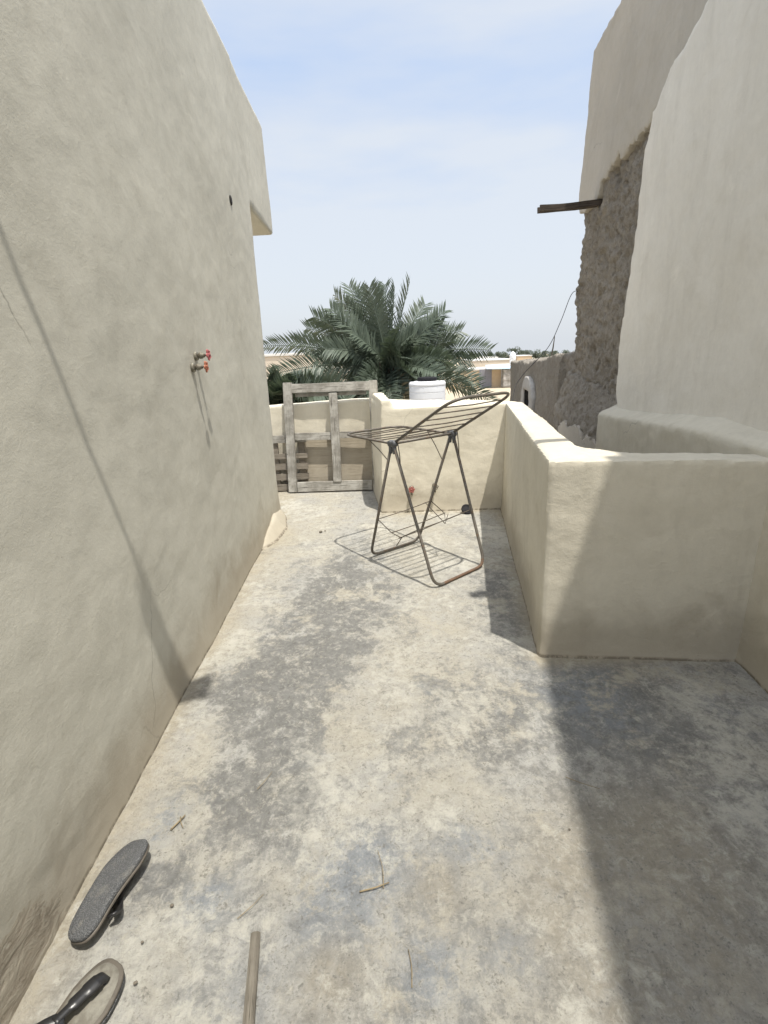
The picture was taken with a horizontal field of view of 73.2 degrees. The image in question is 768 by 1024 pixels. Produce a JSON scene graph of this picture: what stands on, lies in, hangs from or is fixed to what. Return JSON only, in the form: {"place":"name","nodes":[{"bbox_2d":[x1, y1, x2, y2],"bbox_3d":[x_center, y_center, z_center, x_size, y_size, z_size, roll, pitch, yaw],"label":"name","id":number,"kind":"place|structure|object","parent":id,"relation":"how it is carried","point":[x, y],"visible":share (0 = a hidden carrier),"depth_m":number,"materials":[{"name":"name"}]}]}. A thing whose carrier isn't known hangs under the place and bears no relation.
{"place":"outdoors","nodes":[
{"label":"outdoors","id":0,"kind":"place"},
{"bbox_2d":[264,353,349,380],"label":"pale house","id":1,"kind":"structure","parent":0,"point":[271,358],"depth_m":43.09,"materials":[{"name":"beige paint"}]},
{"bbox_2d":[9,489,767,1023],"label":"terrace floor","id":2,"kind":"structure","parent":0,"point":[415,727],"depth_m":1.74,"materials":[{"name":"grey concrete"}]},
{"bbox_2d":[37,958,124,1023],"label":"sandal","id":3,"kind":"object","parent":2,"relation":"on","point":[92,997],"visible":1,"depth_m":1.25,"materials":[{"name":"grey plastic"}]},
{"bbox_2d":[68,839,149,944],"bbox_3d":[-0.789,1.107,1.509,0.141,0.067,0.290,-16,16,13],"label":"sandal","id":4,"kind":"object","parent":2,"relation":"on","point":[108,888],"visible":1,"depth_m":1.48,"materials":[{"name":"grey plastic"}]},
{"bbox_2d":[0,0,287,1023],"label":"plastered house","id":5,"kind":"structure","parent":2,"relation":"on","point":[142,522],"depth_m":1.86,"materials":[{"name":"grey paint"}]},
{"bbox_2d":[190,361,208,372],"bbox_3d":[-0.990,-0.777,2.771,0.084,0.061,0.061,-2,17,0],"label":"water tap","id":6,"kind":"object","parent":5,"relation":"attached to","point":[193,366],"visible":1,"depth_m":2.76,"materials":[{"name":"metal"}]},
{"bbox_2d":[193,349,210,360],"bbox_3d":[-0.995,-0.857,2.823,0.087,0.061,0.061,-2,17,0],"label":"water tap","id":7,"kind":"object","parent":5,"relation":"attached to","point":[197,355],"visible":1,"depth_m":2.81,"materials":[{"name":"metal"}]},
{"bbox_2d":[242,931,260,1023],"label":"stick","id":8,"kind":"object","parent":2,"relation":"on","point":[249,1012],"visible":1,"depth_m":1.28,"materials":[{"name":"beige wood"}]},
{"bbox_2d":[273,435,308,490],"bbox_3d":[-1.247,-0.556,5.964,0.745,0.642,0.072,-3,12,-1],"label":"pallet","id":9,"kind":"object","parent":2,"relation":"on","point":[302,466],"visible":0.3,"depth_m":5.94,"materials":[{"name":"grey wood"}]},
{"bbox_2d":[269,398,370,483],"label":"recessed wall","id":10,"kind":"structure","parent":2,"relation":"on","point":[314,417],"depth_m":5.89,"materials":[{"name":"beige paint"}]},
{"bbox_2d":[283,380,377,491],"bbox_3d":[-0.578,-0.844,5.830,1.065,1.230,0.080,-2,9,2],"label":"wooden frame","id":11,"kind":"object","parent":2,"relation":"on","point":[332,390],"visible":0.9,"depth_m":5.80,"materials":[{"name":"grey wood"}]},
{"bbox_2d":[304,437,372,485],"bbox_3d":[-0.523,-0.580,5.984,0.840,0.620,0.018,-2,12,1],"label":"plywood board","id":12,"kind":"object","parent":2,"relation":"on","point":[356,458],"visible":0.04,"depth_m":5.97,"materials":[{"name":"beige wood"}]},
{"bbox_2d":[359,882,388,892],"bbox_3d":[-0.027,1.099,1.512,0.090,0.008,0.008,-7,18,-14],"label":"twig","id":13,"kind":"object","parent":2,"relation":"on","point":[360,891],"visible":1,"depth_m":1.51,"materials":[{"name":"wood"}]},
{"bbox_2d":[408,949,411,987],"bbox_3d":[0.067,1.157,1.313,0.008,0.006,0.085,-2,17,0],"label":"twig","id":14,"kind":"object","parent":2,"relation":"on","point":[411,969],"visible":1,"depth_m":1.30,"materials":[{"name":"wood"}]},
{"bbox_2d":[347,391,509,585],"bbox_3d":[0.260,-0.227,3.672,0.604,1.246,1.196,-15,21,-35],"label":"drying rack","id":15,"kind":"object","parent":2,"relation":"on","point":[451,434],"visible":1,"depth_m":3.59,"materials":[{"name":"metal"}]},
{"bbox_2d":[371,393,517,512],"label":"back wall","id":16,"kind":"structure","parent":2,"relation":"on","point":[481,445],"depth_m":4.95,"materials":[{"name":"beige paint"}]},
{"bbox_2d":[408,486,414,494],"bbox_3d":[0.265,-0.208,4.967,0.062,0.096,0.088,-2,17,0],"label":"water tap","id":17,"kind":"object","parent":16,"relation":"attached to","point":[411,489],"visible":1,"depth_m":4.93,"materials":[{"name":"metal"}]},
{"bbox_2d":[461,504,470,513],"bbox_3d":[0.797,-0.025,4.956,0.112,0.028,0.112,9,55,-4],"label":"plastic lid","id":18,"kind":"object","parent":2,"relation":"on","point":[465,507],"visible":0.71,"depth_m":4.94,"materials":[{"name":"grey plastic"}]},
{"bbox_2d":[202,0,620,355],"label":"sky","id":19,"kind":"structure","parent":0,"point":[426,140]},
{"bbox_2d":[444,353,561,400],"bbox_3d":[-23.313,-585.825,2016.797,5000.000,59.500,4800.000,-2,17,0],"label":"ground","id":20,"kind":"structure","parent":0,"point":[449,395],"depth_m":60.80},
{"bbox_2d":[266,362,355,404],"bbox_3d":[-1.863,-0.556,10.654,2.968,4.918,2.366,-2,17,0],"label":"bush","id":21,"kind":"object","parent":20,"relation":"on","point":[276,380],"visible":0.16,"depth_m":9.64,"materials":[{"name":"green plant"}]},
{"bbox_2d":[263,272,497,400],"bbox_3d":[-0.026,-1.924,11.914,4.732,6.647,3.398,-12,20,-29],"label":"date palm","id":22,"kind":"object","parent":20,"relation":"on","point":[382,351],"visible":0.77,"depth_m":11.16,"materials":[{"name":"green plant"}]},
{"bbox_2d":[439,364,509,387],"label":"peach house","id":23,"kind":"structure","parent":20,"relation":"on","point":[492,374],"depth_m":67.83,"materials":[{"name":"beige paint"}]},
{"bbox_2d":[479,369,491,387],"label":"door","id":24,"kind":"structure","parent":23,"relation":"in","point":[487,370],"depth_m":67.83,"materials":[{"name":"grey metal"}]},
{"bbox_2d":[459,358,509,367],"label":"flat house","id":25,"kind":"structure","parent":20,"relation":"on","point":[494,361],"depth_m":91.52,"materials":[{"name":"beige paint"}]},
{"bbox_2d":[493,351,506,357],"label":"tree","id":26,"kind":"object","parent":20,"relation":"on","point":[499,355],"visible":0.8,"depth_m":181.32,"materials":[{"name":"green plant"}]},
{"bbox_2d":[501,369,510,387],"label":"rubble wall","id":27,"kind":"structure","parent":20,"relation":"on","point":[505,379],"depth_m":66.73,"materials":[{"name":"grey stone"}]},
{"bbox_2d":[506,346,522,354],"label":"tree","id":28,"kind":"object","parent":20,"relation":"on","point":[515,350],"visible":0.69,"depth_m":186.30,"materials":[{"name":"green plant"}]},
{"bbox_2d":[509,355,531,359],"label":"beige house","id":29,"kind":"structure","parent":20,"relation":"on","point":[520,357],"depth_m":124.95,"materials":[{"name":"beige paint"}]},
{"bbox_2d":[524,350,532,357],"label":"tree","id":30,"kind":"object","parent":20,"relation":"on","point":[527,352],"visible":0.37,"depth_m":205.03,"materials":[{"name":"green plant"}]},
{"bbox_2d":[530,349,546,358],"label":"tree","id":31,"kind":"object","parent":20,"relation":"on","point":[534,354],"visible":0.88,"depth_m":181.38,"materials":[{"name":"green plant"}]},
{"bbox_2d":[553,350,574,354],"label":"tree","id":32,"kind":"object","parent":20,"relation":"on","point":[564,351],"visible":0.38,"depth_m":191.83,"materials":[{"name":"green plant"}]},
{"bbox_2d":[537,0,767,693],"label":"mud brick house","id":33,"kind":"structure","parent":20,"relation":"on","point":[671,338],"depth_m":3.22,"materials":[{"name":"paint"}]},
{"bbox_2d":[512,291,577,400],"bbox_3d":[1.611,-1.011,5.676,0.412,2.660,1.407,12,22,38],"label":"electric cable","id":34,"kind":"object","parent":33,"relation":"attached to","point":[546,349],"visible":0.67,"depth_m":5.68,"materials":[{"name":"black rubber"}]},
{"bbox_3d":[-0.316,2.405,3.324,4.613,3.496,7.369,-2,17,0],"label":"terrace house","id":35,"kind":"object","parent":20,"relation":"on","visible":0},
{"bbox_2d":[500,402,767,661],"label":"parapet wall","id":36,"kind":"structure","parent":35,"relation":"on","point":[638,556],"depth_m":2.43,"materials":[{"name":"paint"}]},
{"bbox_2d":[510,351,574,426],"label":"ruined mud house","id":37,"kind":"structure","parent":0,"point":[539,385],"depth_m":7.72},
{"bbox_2d":[524,390,528,405],"bbox_3d":[2.478,-1.563,8.944,0.077,1.120,0.600,0,17,7],"label":"window","id":38,"kind":"structure","parent":37,"relation":"in","point":[526,401],"depth_m":8.86,"materials":[{"name":"black"}]},
{"bbox_3d":[0.695,-0.156,11.054,2.640,3.769,1.852,-2,17,0],"label":"neighbour house","id":39,"kind":"object","parent":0,"visible":0},
{"bbox_2d":[409,377,445,399],"bbox_3d":[0.865,-2.286,10.294,0.728,0.795,0.728,-2,17,0],"label":"water tank","id":40,"kind":"object","parent":39,"relation":"on","point":[427,388],"visible":0.66,"depth_m":9.98,"materials":[{"name":"white plastic"}]},
{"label":"tank house","id":41,"kind":"object","parent":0,"visible":0},
{"bbox_2d":[509,351,515,363],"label":"water tank","id":42,"kind":"object","parent":41,"relation":"on","point":[512,356],"visible":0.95,"depth_m":71.74,"materials":[{"name":"white plastic"}]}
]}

